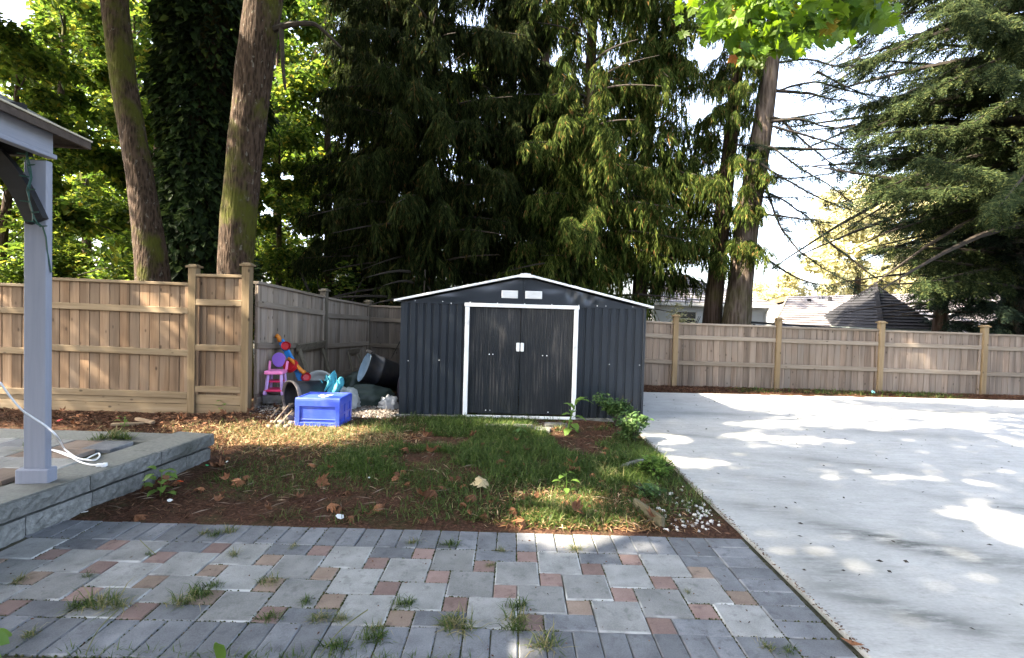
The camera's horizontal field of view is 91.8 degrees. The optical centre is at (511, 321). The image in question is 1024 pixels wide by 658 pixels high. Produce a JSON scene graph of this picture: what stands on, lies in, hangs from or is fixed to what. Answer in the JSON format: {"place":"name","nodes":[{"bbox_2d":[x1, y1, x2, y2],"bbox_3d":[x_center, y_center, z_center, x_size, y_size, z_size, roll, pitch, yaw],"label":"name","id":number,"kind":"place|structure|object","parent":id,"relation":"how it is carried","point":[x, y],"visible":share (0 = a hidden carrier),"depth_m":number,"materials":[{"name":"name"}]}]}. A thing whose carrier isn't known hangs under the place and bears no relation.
{"place":"outdoors","nodes":[
{"label":"outdoors","id":0,"kind":"place"},
{"bbox_2d":[0,428,213,547],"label":"raised patio","id":1,"kind":"structure","parent":0,"point":[75,488],"depth_m":3.87,"materials":[{"name":"stone"}]},
{"bbox_2d":[0,94,92,483],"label":"pergola","id":2,"kind":"object","parent":1,"relation":"on","point":[23,128],"visible":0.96,"depth_m":3.39,"materials":[{"name":"grey"}]},
{"bbox_2d":[17,151,51,272],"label":"string lights","id":3,"kind":"object","parent":2,"relation":"hanging from","point":[28,189],"visible":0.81,"depth_m":3.32,"materials":[{"name":"black plastic"}]},
{"bbox_2d":[0,382,107,466],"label":"extension cord","id":4,"kind":"object","parent":1,"relation":"on","point":[72,456],"visible":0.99,"depth_m":3.79,"materials":[{"name":"plastic"}]},
{"bbox_2d":[96,423,132,439],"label":"grass tuft","id":5,"kind":"object","parent":1,"relation":"on","point":[113,435],"visible":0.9,"depth_m":4.57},
{"bbox_2d":[213,642,251,657],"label":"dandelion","id":6,"kind":"object","parent":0,"point":[219,649],"visible":1,"depth_m":2.12,"materials":[{"name":"green plant"}]},
{"bbox_2d":[43,635,511,657],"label":"edge grass","id":7,"kind":"structure","parent":0,"point":[293,654],"depth_m":2.17,"materials":[{"name":"plant"}]},
{"bbox_2d":[0,389,743,538],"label":"soil bed","id":8,"kind":"object","parent":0,"point":[463,525],"visible":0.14,"depth_m":3.92,"materials":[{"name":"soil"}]},
{"bbox_2d":[0,232,93,283],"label":"understorey bush","id":9,"kind":"object","parent":8,"relation":"on","point":[59,270],"visible":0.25,"depth_m":9.80,"materials":[{"name":"green plant"}]},
{"bbox_2d":[100,253,133,279],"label":"understorey bush","id":10,"kind":"object","parent":8,"relation":"on","point":[123,271],"visible":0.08,"depth_m":10.07,"materials":[{"name":"green plant"}]},
{"bbox_2d":[0,262,255,413],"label":"wooden fence","id":11,"kind":"object","parent":8,"relation":"on","point":[139,346],"visible":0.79,"depth_m":6.70,"materials":[{"name":"brown wood"}]},
{"bbox_2d":[100,0,170,281],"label":"maple tree","id":12,"kind":"object","parent":8,"relation":"on","point":[150,256],"visible":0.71,"depth_m":8.27,"materials":[{"name":"brown plant"}]},
{"bbox_2d":[0,407,286,452],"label":"mulch","id":13,"kind":"object","parent":8,"relation":"on","point":[15,413],"visible":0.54,"depth_m":6.21,"materials":[{"name":"wood"}]},
{"bbox_2d":[140,465,177,496],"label":"seedling","id":14,"kind":"object","parent":8,"relation":"on","point":[162,481],"visible":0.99,"depth_m":3.86,"materials":[{"name":"green plant"}]},
{"bbox_2d":[92,414,428,459],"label":"dry grass","id":15,"kind":"structure","parent":8,"relation":"on","point":[318,431],"depth_m":5.76,"materials":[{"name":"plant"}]},
{"bbox_2d":[253,253,271,342],"bbox_3d":[-5.541,-0.196,9.850,1.603,2.720,1.733,1,2,-31],"label":"understorey bush","id":16,"kind":"object","parent":8,"relation":"on","point":[259,277],"visible":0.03,"depth_m":9.81,"materials":[{"name":"green plant"}]},
{"bbox_2d":[262,394,281,403],"bbox_3d":[-3.352,1.090,7.013,0.300,0.120,0.140,1,2,-14],"label":"concrete block","id":17,"kind":"object","parent":8,"relation":"on","point":[272,398],"depth_m":6.94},
{"bbox_2d":[263,353,288,394],"bbox_3d":[-3.320,0.735,6.982,0.267,0.577,0.264,1,2,-9],"label":"toy high chair","id":18,"kind":"object","parent":17,"relation":"on","point":[278,359],"visible":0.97,"depth_m":6.99,"materials":[{"name":"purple plastic"}]},
{"bbox_2d":[217,0,341,395],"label":"maple tree","id":19,"kind":"object","parent":8,"relation":"on","point":[262,26],"visible":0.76,"depth_m":7.73,"materials":[{"name":"brown plant"}]},
{"bbox_2d":[275,334,310,380],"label":"toy track","id":20,"kind":"structure","parent":8,"relation":"on","point":[301,374],"depth_m":7.19,"materials":[{"name":"plastic"}]},
{"bbox_2d":[282,380,339,407],"bbox_3d":[-2.814,1.044,6.998,0.492,0.493,0.664,3,2,39],"label":"planter","id":21,"kind":"object","parent":8,"relation":"on","point":[292,390],"visible":0.37,"depth_m":6.89,"materials":[{"name":"black plastic"}]},
{"bbox_2d":[320,370,343,391],"bbox_3d":[-2.554,0.942,6.994,0.340,0.495,0.225,2,2,0],"label":"cloth","id":22,"kind":"object","parent":21,"relation":"hanging from","point":[334,384],"visible":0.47,"depth_m":7.00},
{"bbox_2d":[253,281,372,407],"bbox_3d":[-3.293,0.316,8.690,0.150,1.830,3.734,2,2,8],"label":"wooden fence","id":23,"kind":"object","parent":8,"relation":"on","point":[293,317],"visible":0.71,"depth_m":8.11,"materials":[{"name":"grey wood"}]},
{"bbox_2d":[249,404,404,420],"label":"gravel","id":24,"kind":"structure","parent":8,"relation":"on","point":[368,413],"depth_m":6.90,"materials":[{"name":"gravel"}]},
{"bbox_2d":[295,340,331,380],"bbox_3d":[-3.123,0.733,8.021,0.432,0.795,0.914,2,2,11],"label":"timber frame","id":25,"kind":"object","parent":24,"relation":"on","point":[300,348],"visible":0.71,"depth_m":8.05,"materials":[{"name":"wood"}]},
{"bbox_2d":[310,370,329,380],"bbox_3d":[-2.957,0.967,7.597,0.447,0.432,0.259,2,2,0],"label":"basin","id":26,"kind":"object","parent":24,"relation":"on","point":[318,374],"visible":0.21,"depth_m":7.66,"materials":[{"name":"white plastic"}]},
{"bbox_2d":[295,392,351,426],"bbox_3d":[-2.422,1.131,6.404,0.562,0.364,0.464,2,2,0],"label":"crate","id":27,"kind":"object","parent":24,"relation":"on","point":[326,408],"visible":0.92,"depth_m":6.19,"materials":[{"name":"blue plastic"}]},
{"bbox_2d":[340,386,361,408],"bbox_3d":[-2.455,1.116,7.277,0.468,0.350,0.417,2,2,0],"label":"plastic bag","id":28,"kind":"object","parent":8,"relation":"on","point":[356,402],"visible":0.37,"depth_m":7.21,"materials":[{"name":"grey"}]},
{"bbox_2d":[343,371,365,386],"bbox_3d":[-2.666,1.035,8.386,0.540,0.380,0.495,1,2,-29],"label":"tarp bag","id":29,"kind":"object","parent":8,"relation":"on","point":[350,380],"visible":0.23,"depth_m":8.20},
{"bbox_2d":[347,348,361,371],"bbox_3d":[-3.001,0.841,9.528,0.333,0.619,0.839,2,2,0],"label":"timber frame","id":30,"kind":"object","parent":8,"relation":"on","point":[353,351],"visible":0.69,"depth_m":9.58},
{"bbox_2d":[338,500,391,519],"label":"grass clump","id":31,"kind":"object","parent":8,"relation":"on","point":[363,510],"visible":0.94,"depth_m":3.68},
{"bbox_2d":[352,384,397,405],"bbox_3d":[-2.199,1.124,7.656,0.856,0.329,0.579,1,2,-11],"label":"tarp bag","id":32,"kind":"object","parent":8,"relation":"on","point":[371,394],"visible":0.48,"depth_m":7.48,"materials":[{"name":"plastic"}]},
{"bbox_2d":[357,349,399,391],"bbox_3d":[-2.104,0.818,8.189,0.851,0.748,0.524,1,2,-30],"label":"bin","id":33,"kind":"object","parent":8,"relation":"on","point":[378,370],"visible":0.86,"depth_m":7.99,"materials":[{"name":"black plastic"}]},
{"bbox_2d":[378,394,398,409],"bbox_3d":[-1.835,1.201,7.385,0.330,0.233,0.287,2,2,0],"label":"white bag","id":34,"kind":"object","parent":8,"relation":"on","point":[388,402],"visible":0.81,"depth_m":7.30,"materials":[{"name":"plastic"}]},
{"bbox_2d":[139,441,672,529],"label":"thin grass","id":35,"kind":"structure","parent":8,"relation":"on","point":[412,474],"depth_m":4.27,"materials":[{"name":"plant"}]},
{"bbox_2d":[109,419,718,531],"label":"twigs","id":36,"kind":"object","parent":8,"relation":"on","point":[391,482],"visible":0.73,"depth_m":4.13,"materials":[{"name":"wood"}]},
{"bbox_2d":[470,476,488,487],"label":"fallen leaf","id":37,"kind":"object","parent":8,"relation":"on","point":[481,481],"visible":0.94,"depth_m":4.18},
{"bbox_2d":[234,411,725,532],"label":"grass","id":38,"kind":"structure","parent":8,"relation":"on","point":[545,445],"depth_m":4.78,"materials":[{"name":"plant"}]},
{"bbox_2d":[394,273,653,421],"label":"metal shed","id":39,"kind":"structure","parent":8,"relation":"on","point":[541,344],"depth_m":6.98,"materials":[{"name":"grey metal"}]},
{"bbox_2d":[467,307,520,413],"bbox_3d":[-0.254,0.549,6.965,0.713,1.488,0.056,2,2,-2],"label":"door","id":40,"kind":"structure","parent":39,"relation":"in","point":[493,380],"depth_m":6.98,"materials":[{"name":"grey metal"}]},
{"bbox_2d":[518,308,573,414],"bbox_3d":[0.483,0.569,6.981,0.743,1.488,0.046,2,2,-2],"label":"door","id":41,"kind":"structure","parent":39,"relation":"in","point":[545,382],"depth_m":6.99,"materials":[{"name":"black metal"}]},
{"bbox_2d":[334,473,717,530],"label":"dry grass","id":42,"kind":"structure","parent":8,"relation":"on","point":[545,502],"depth_m":3.91,"materials":[{"name":"plant"}]},
{"bbox_2d":[533,486,596,521],"bbox_3d":[0.382,1.345,3.758,0.543,0.212,0.570,2,2,0],"label":"grass clump","id":43,"kind":"object","parent":8,"relation":"on","point":[553,505],"visible":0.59,"depth_m":3.74,"materials":[{"name":"plant"}]},
{"bbox_2d":[562,397,591,435],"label":"tall weed","id":44,"kind":"object","parent":8,"relation":"on","point":[567,430],"visible":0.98,"depth_m":6.15,"materials":[{"name":"green plant"}]},
{"bbox_2d":[480,482,703,534],"bbox_3d":[0.566,1.442,3.966,1.639,0.091,0.994,2,2,0],"label":"straw","id":45,"kind":"object","parent":8,"relation":"on","point":[599,500],"visible":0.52,"depth_m":3.74,"materials":[{"name":"plant"}]},
{"bbox_2d":[592,392,635,426],"bbox_3d":[1.409,1.199,6.752,0.550,0.475,0.589,0,2,-42],"label":"shrub","id":46,"kind":"object","parent":8,"relation":"on","point":[617,408],"visible":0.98,"depth_m":6.66,"materials":[{"name":"green plant"}]},
{"bbox_2d":[614,411,654,441],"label":"shrub","id":47,"kind":"object","parent":8,"relation":"on","point":[633,424],"visible":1,"depth_m":5.88,"materials":[{"name":"green plant"}]},
{"bbox_2d":[633,498,664,526],"bbox_3d":[1.030,1.454,3.752,0.035,0.100,0.374,1,2,-18],"label":"edging board","id":48,"kind":"object","parent":8,"relation":"on","point":[658,519],"visible":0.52,"depth_m":3.69,"materials":[{"name":"wood"}]},
{"bbox_2d":[633,479,666,498],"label":"shrub","id":49,"kind":"object","parent":8,"relation":"on","point":[646,486],"visible":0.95,"depth_m":4.09,"materials":[{"name":"green plant"}]},
{"bbox_2d":[633,454,675,479],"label":"shrub","id":50,"kind":"object","parent":8,"relation":"on","point":[656,465],"visible":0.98,"depth_m":4.67,"materials":[{"name":"green plant"}]},
{"bbox_2d":[7,523,801,657],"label":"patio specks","id":51,"kind":"object","parent":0,"point":[407,582],"visible":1,"depth_m":2.65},
{"bbox_2d":[0,520,863,657],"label":"paved patio","id":52,"kind":"structure","parent":0,"point":[667,627],"depth_m":2.67,"materials":[{"name":"stone"}]},
{"bbox_2d":[0,628,11,657],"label":"broadleaf weed","id":53,"kind":"object","parent":52,"relation":"on","point":[5,634],"visible":1,"depth_m":2.15,"materials":[{"name":"green plant"}]},
{"bbox_2d":[52,594,100,615],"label":"grass tuft","id":54,"kind":"object","parent":52,"relation":"on","point":[79,601],"visible":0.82,"depth_m":2.48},
{"bbox_2d":[52,576,134,622],"bbox_3d":[-2.064,1.372,2.474,0.352,0.124,0.297,0,2,-44],"label":"grass tuft","id":55,"kind":"object","parent":52,"relation":"on","point":[101,600],"visible":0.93,"depth_m":2.50,"materials":[{"name":"plant"}]},
{"bbox_2d":[101,590,138,616],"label":"grass tuft","id":56,"kind":"object","parent":52,"relation":"on","point":[123,605],"visible":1,"depth_m":2.49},
{"bbox_2d":[161,586,213,610],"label":"grass tuft","id":57,"kind":"object","parent":52,"relation":"on","point":[187,598],"visible":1,"depth_m":2.54,"materials":[{"name":"plant"}]},
{"bbox_2d":[166,580,220,604],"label":"grass tuft","id":58,"kind":"object","parent":52,"relation":"on","point":[200,592],"visible":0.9,"depth_m":2.60,"materials":[{"name":"plant"}]},
{"bbox_2d":[247,606,285,625],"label":"grass tuft","id":59,"kind":"object","parent":52,"relation":"on","point":[269,615],"visible":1,"depth_m":2.43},
{"bbox_2d":[302,605,341,624],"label":"grass tuft","id":60,"kind":"object","parent":52,"relation":"on","point":[316,616],"visible":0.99,"depth_m":2.44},
{"bbox_2d":[309,632,357,657],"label":"grass tuft","id":61,"kind":"object","parent":52,"relation":"on","point":[336,644],"visible":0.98,"depth_m":2.24,"materials":[{"name":"plant"}]},
{"bbox_2d":[350,625,397,648],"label":"grass tuft","id":62,"kind":"object","parent":52,"relation":"on","point":[374,636],"visible":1,"depth_m":2.30,"materials":[{"name":"plant"}]},
{"bbox_2d":[389,593,420,610],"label":"grass tuft","id":63,"kind":"object","parent":52,"relation":"on","point":[409,603],"visible":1,"depth_m":2.57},
{"bbox_2d":[0,520,857,657],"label":"joint moss","id":64,"kind":"object","parent":52,"relation":"on","point":[248,623],"visible":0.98,"depth_m":2.65,"materials":[{"name":"plant"}]},
{"bbox_2d":[430,605,469,633],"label":"grass tuft","id":65,"kind":"object","parent":52,"relation":"on","point":[452,617],"visible":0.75,"depth_m":2.44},
{"bbox_2d":[431,601,491,643],"bbox_3d":[-0.236,1.428,2.389,0.315,0.120,0.252,2,2,31],"label":"grass tuft","id":66,"kind":"object","parent":52,"relation":"on","point":[460,624],"visible":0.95,"depth_m":2.40,"materials":[{"name":"plant"}]},
{"bbox_2d":[493,616,529,636],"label":"grass tuft","id":67,"kind":"object","parent":52,"relation":"on","point":[515,626],"visible":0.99,"depth_m":2.40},
{"bbox_2d":[502,594,536,613],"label":"grass tuft","id":68,"kind":"object","parent":52,"relation":"on","point":[519,603],"visible":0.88,"depth_m":2.58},
{"bbox_2d":[496,602,550,634],"bbox_3d":[0.051,1.448,2.454,0.297,0.093,0.224,2,2,5],"label":"grass tuft","id":69,"kind":"object","parent":52,"relation":"on","point":[520,614],"visible":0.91,"depth_m":2.46,"materials":[{"name":"plant"}]},
{"bbox_2d":[520,620,577,657],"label":"grass tuft","id":70,"kind":"object","parent":52,"relation":"on","point":[543,643],"visible":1,"depth_m":2.29,"materials":[{"name":"plant"}]},
{"bbox_2d":[0,0,1020,298],"label":"sky","id":71,"kind":"structure","parent":0,"point":[768,237],"materials":[{"name":"white"}]},
{"bbox_2d":[639,392,1023,657],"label":"concrete driveway","id":72,"kind":"structure","parent":0,"point":[944,589],"depth_m":4.19,"materials":[{"name":"concrete"}]},
{"bbox_2d":[639,431,869,652],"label":"edge dirt","id":73,"kind":"structure","parent":72,"relation":"on","point":[850,638],"depth_m":2.97,"materials":[{"name":"soil"}]},
{"bbox_2d":[643,394,1022,628],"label":"driveway specks","id":74,"kind":"object","parent":72,"relation":"on","point":[905,561],"visible":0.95,"depth_m":3.61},
{"bbox_2d":[644,383,1023,399],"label":"soil strip","id":75,"kind":"object","parent":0,"point":[781,394],"visible":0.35,"depth_m":9.86,"materials":[{"name":"soil"}]},
{"bbox_2d":[369,305,1023,394],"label":"wooden fence","id":76,"kind":"object","parent":75,"relation":"on","point":[778,355],"visible":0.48,"depth_m":10.46,"materials":[{"name":"grey wood"}]},
{"bbox_2d":[726,385,979,398],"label":"strip weeds","id":77,"kind":"object","parent":75,"relation":"on","point":[887,391],"visible":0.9,"depth_m":10.03,"materials":[{"name":"green plant"}]},
{"label":"ground","id":78,"kind":"structure","parent":0,"visible":0},
{"bbox_2d":[0,12,99,283],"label":"woodland tree","id":79,"kind":"object","parent":78,"relation":"on","point":[48,68],"visible":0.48,"depth_m":10.58,"materials":[{"name":"green plant"}]},
{"bbox_2d":[0,0,144,281],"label":"woodland tree","id":80,"kind":"object","parent":78,"relation":"on","point":[91,38],"visible":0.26,"depth_m":13.95,"materials":[{"name":"green plant"}]},
{"bbox_2d":[0,0,152,263],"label":"woodland tree","id":81,"kind":"object","parent":78,"relation":"on","point":[78,182],"visible":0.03,"depth_m":18.94,"materials":[{"name":"green plant"}]},
{"bbox_2d":[45,0,155,278],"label":"woodland tree","id":82,"kind":"object","parent":78,"relation":"on","point":[141,19],"visible":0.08,"depth_m":16.45,"materials":[{"name":"green plant"}]},
{"bbox_2d":[36,0,171,274],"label":"woodland tree","id":83,"kind":"object","parent":78,"relation":"on","point":[108,162],"visible":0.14,"depth_m":11.82,"materials":[{"name":"green plant"}]},
{"bbox_2d":[62,26,148,254],"bbox_3d":[-20.742,-7.998,26.475,7.388,17.090,7.900,1,2,-28],"label":"woodland tree","id":84,"kind":"object","parent":78,"relation":"on","point":[107,133],"depth_m":25.40,"materials":[{"name":"green plant"}]},
{"bbox_2d":[137,0,280,282],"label":"ivy tree","id":85,"kind":"object","parent":78,"relation":"on","point":[195,43],"visible":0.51,"depth_m":9.60,"materials":[{"name":"green plant"}]},
{"bbox_2d":[184,28,333,323],"bbox_3d":[-11.685,-6.713,22.195,6.567,15.192,7.022,3,2,41],"label":"woodland tree","id":86,"kind":"object","parent":78,"relation":"on","point":[315,151],"visible":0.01,"depth_m":22.36,"materials":[{"name":"green plant"}]},
{"bbox_2d":[253,113,330,338],"bbox_3d":[-6.544,-2.130,13.410,3.062,6.540,3.100,1,2,-16],"label":"woodland tree","id":87,"kind":"object","parent":78,"relation":"on","point":[275,247],"visible":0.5,"depth_m":12.93,"materials":[{"name":"green plant"}]},
{"bbox_2d":[257,0,338,288],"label":"woodland tree","id":88,"kind":"object","parent":78,"relation":"on","point":[291,7],"visible":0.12,"depth_m":16.98,"materials":[{"name":"green plant"}]},
{"bbox_2d":[256,0,389,288],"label":"woodland tree","id":89,"kind":"object","parent":78,"relation":"on","point":[299,97],"visible":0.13,"depth_m":15.99,"materials":[{"name":"green plant"}]},
{"bbox_2d":[299,258,376,333],"bbox_3d":[-3.954,-0.134,10.948,1.822,2.629,1.832,2,2,0],"label":"understorey bush","id":90,"kind":"object","parent":78,"relation":"on","point":[352,288],"visible":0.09,"depth_m":11.29,"materials":[{"name":"green plant"}]},
{"bbox_2d":[273,0,457,349],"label":"cedar tree","id":91,"kind":"object","parent":78,"relation":"on","point":[358,69],"visible":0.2,"depth_m":12.94,"materials":[{"name":"green plant"}]},
{"bbox_2d":[291,0,542,357],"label":"cedar tree","id":92,"kind":"object","parent":78,"relation":"on","point":[424,219],"visible":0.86,"depth_m":10.98,"materials":[{"name":"green plant"}]},
{"bbox_2d":[425,0,586,284],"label":"cedar tree","id":93,"kind":"object","parent":78,"relation":"on","point":[534,77],"visible":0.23,"depth_m":12.07,"materials":[{"name":"green plant"}]},
{"bbox_2d":[462,0,602,285],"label":"cedar tree","id":94,"kind":"object","parent":78,"relation":"on","point":[577,84],"visible":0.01,"depth_m":16.50,"materials":[{"name":"green plant"}]},
{"bbox_2d":[492,0,703,320],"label":"cedar tree","id":95,"kind":"object","parent":78,"relation":"on","point":[599,175],"visible":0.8,"depth_m":11.56,"materials":[{"name":"green plant"}]},
{"bbox_2d":[578,0,737,320],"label":"cedar tree","id":96,"kind":"object","parent":78,"relation":"on","point":[670,66],"visible":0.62,"depth_m":12.64,"materials":[{"name":"green plant"}]},
{"bbox_2d":[665,302,699,357],"bbox_3d":[4.352,0.436,12.682,0.873,1.856,1.032,2,2,28],"label":"understorey bush","id":97,"kind":"object","parent":78,"relation":"on","point":[681,320],"visible":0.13,"depth_m":12.65,"materials":[{"name":"green plant"}]},
{"bbox_2d":[646,279,777,352],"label":"house","id":98,"kind":"structure","parent":78,"relation":"on","point":[760,308],"depth_m":16.97,"materials":[{"name":"white"}]},
{"bbox_2d":[673,310,696,330],"bbox_3d":[5.914,0.012,16.972,0.814,0.780,0.050,2,2,0],"label":"window","id":99,"kind":"structure","parent":98,"relation":"in","point":[689,313],"depth_m":16.96,"materials":[{"name":"grey glass"}]},
{"bbox_2d":[663,0,766,370],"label":"cedar tree","id":100,"kind":"object","parent":78,"relation":"on","point":[721,85],"visible":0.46,"depth_m":12.76,"materials":[{"name":"green plant"}]},
{"bbox_2d":[753,269,813,300],"bbox_3d":[17.693,-0.319,32.969,4.686,6.450,4.246,1,2,-25],"label":"tree","id":101,"kind":"object","parent":78,"relation":"on","point":[784,285],"visible":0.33,"depth_m":32.16,"materials":[{"name":"yellow plant"}]},
{"bbox_2d":[715,9,935,324],"bbox_3d":[7.638,-5.045,12.072,4.921,13.035,2.017,2,2,15],"label":"cedar tree","id":102,"kind":"object","parent":78,"relation":"on","point":[753,189],"visible":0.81,"depth_m":12.26,"materials":[{"name":"brown plant"}]},
{"bbox_2d":[797,174,914,295],"bbox_3d":[21.528,-3.657,30.800,6.849,10.404,7.558,2,2,0],"label":"tree","id":103,"kind":"object","parent":78,"relation":"on","point":[834,265],"visible":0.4,"depth_m":29.98,"materials":[{"name":"yellow plant"}]},
{"bbox_2d":[767,282,998,332],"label":"house","id":104,"kind":"structure","parent":78,"relation":"on","point":[809,310],"depth_m":17.25,"materials":[{"name":"grey"}]},
{"bbox_2d":[754,0,1023,301],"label":"hemlock tree","id":105,"kind":"object","parent":78,"relation":"on","point":[973,161],"visible":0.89,"depth_m":11.70,"materials":[{"name":"green plant"}]},
{"bbox_2d":[865,258,923,293],"bbox_3d":[21.006,-0.372,27.061,4.535,6.242,4.109,3,2,41],"label":"tree","id":106,"kind":"object","parent":78,"relation":"on","point":[888,290],"visible":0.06,"depth_m":27.25,"materials":[{"name":"yellow plant"}]},
{"bbox_2d":[818,0,1023,334],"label":"hemlock tree","id":107,"kind":"object","parent":78,"relation":"on","point":[986,279],"visible":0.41,"depth_m":12.85,"materials":[{"name":"green plant"}]},
{"bbox_2d":[833,147,1023,334],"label":"hemlock tree","id":108,"kind":"object","parent":78,"relation":"on","point":[940,321],"visible":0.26,"depth_m":13.45,"materials":[{"name":"plant"}]},
{"bbox_2d":[912,141,1022,334],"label":"hemlock tree","id":109,"kind":"object","parent":78,"relation":"on","point":[956,316],"visible":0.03,"depth_m":14.97,"materials":[{"name":"plant"}]},
{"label":"maple tree","id":110,"kind":"object","parent":78,"relation":"on","visible":0},
{"bbox_2d":[669,0,905,69],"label":"maple bough","id":111,"kind":"object","parent":110,"relation":"attached to","point":[793,29],"visible":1,"depth_m":5.40,"materials":[{"name":"green plant"}]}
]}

